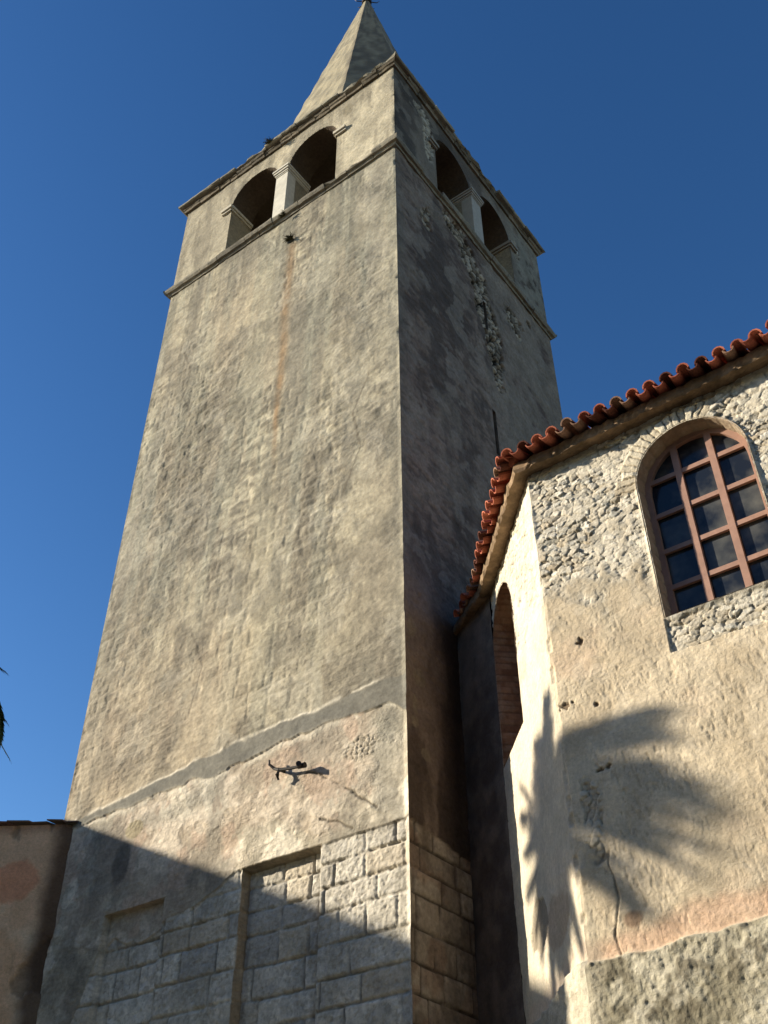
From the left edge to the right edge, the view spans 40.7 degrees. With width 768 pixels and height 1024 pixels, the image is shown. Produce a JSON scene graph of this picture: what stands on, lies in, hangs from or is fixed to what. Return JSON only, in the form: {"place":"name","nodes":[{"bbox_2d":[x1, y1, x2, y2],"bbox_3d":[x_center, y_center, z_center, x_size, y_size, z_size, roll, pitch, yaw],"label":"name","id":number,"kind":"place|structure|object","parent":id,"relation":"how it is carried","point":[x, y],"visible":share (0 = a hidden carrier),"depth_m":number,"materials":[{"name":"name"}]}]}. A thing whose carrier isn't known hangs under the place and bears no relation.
{"place":"outdoors","nodes":[
{"label":"outdoors","id":0,"kind":"place"},
{"bbox_2d":[0,819,77,1023],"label":"house","id":1,"kind":"structure","parent":0,"point":[33,857],"depth_m":14.15,"materials":[{"name":"paint"}]},
{"bbox_2d":[0,0,767,823],"label":"sky","id":2,"kind":"structure","parent":0,"point":[629,138],"materials":[{"name":"blue"}]},
{"bbox_2d":[453,320,767,1023],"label":"church","id":3,"kind":"structure","parent":0,"point":[610,629],"depth_m":9.74,"materials":[{"name":"paint"}]},
{"bbox_2d":[493,581,522,767],"bbox_3d":[1.625,1.776,12.086,0.424,2.210,1.185,4,-40,-5],"label":"window","id":4,"kind":"structure","parent":3,"relation":"in","point":[504,641],"depth_m":12.61,"materials":[{"name":"brick"}]},
{"bbox_2d":[635,415,767,617],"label":"window","id":5,"kind":"structure","parent":3,"relation":"in","point":[705,510],"depth_m":10.12,"materials":[{"name":"glass"}]},
{"label":"ground","id":6,"kind":"structure","parent":0,"visible":0},
{"bbox_2d":[0,667,11,763],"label":"palm tree","id":7,"kind":"object","parent":6,"relation":"on","point":[2,719],"visible":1,"depth_m":11.68,"materials":[{"name":"green plant"}]},
{"bbox_2d":[36,0,562,1023],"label":"bell tower","id":8,"kind":"structure","parent":6,"relation":"on","point":[354,392],"depth_m":15.15,"materials":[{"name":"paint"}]},
{"bbox_2d":[265,137,273,144],"bbox_3d":[-2.651,-8.453,23.595,0.346,0.239,0.174,-26,-46,27],"label":"weed","id":9,"kind":"object","parent":8,"relation":"attached to","point":[269,141],"visible":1,"depth_m":23.60,"materials":[{"name":"green plant"}]},
{"bbox_2d":[279,210,285,217],"bbox_3d":[-2.110,-6.102,21.265,0.192,0.173,0.147,-26,-46,27],"label":"weed","id":10,"kind":"object","parent":8,"relation":"attached to","point":[283,214],"visible":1,"depth_m":21.28,"materials":[{"name":"green plant"}]},
{"bbox_2d":[268,760,306,779],"bbox_3d":[-1.182,3.133,12.769,0.591,0.313,0.181,-30,-48,30],"label":"wall bracket","id":11,"kind":"object","parent":8,"relation":"attached to","point":[299,765],"depth_m":12.72,"materials":[{"name":"metal"}]},
{"bbox_2d":[282,232,294,242],"bbox_3d":[-1.916,-5.467,20.644,0.319,0.232,0.183,-26,-46,27],"label":"weed","id":12,"kind":"object","parent":8,"relation":"attached to","point":[288,238],"visible":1,"depth_m":20.66,"materials":[{"name":"green plant"}]},
{"bbox_2d":[483,301,487,329],"bbox_3d":[1.776,-3.797,20.740,0.599,0.850,0.110,-26,-46,27],"label":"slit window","id":13,"kind":"structure","parent":8,"relation":"in","point":[484,305],"depth_m":20.69,"materials":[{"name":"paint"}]},
{"bbox_2d":[492,409,499,455],"bbox_3d":[1.754,-1.292,18.567,0.599,1.120,0.120,-26,-46,27],"label":"slit window","id":14,"kind":"structure","parent":8,"relation":"in","point":[494,414],"depth_m":18.51,"materials":[{"name":"paint"}]}
]}

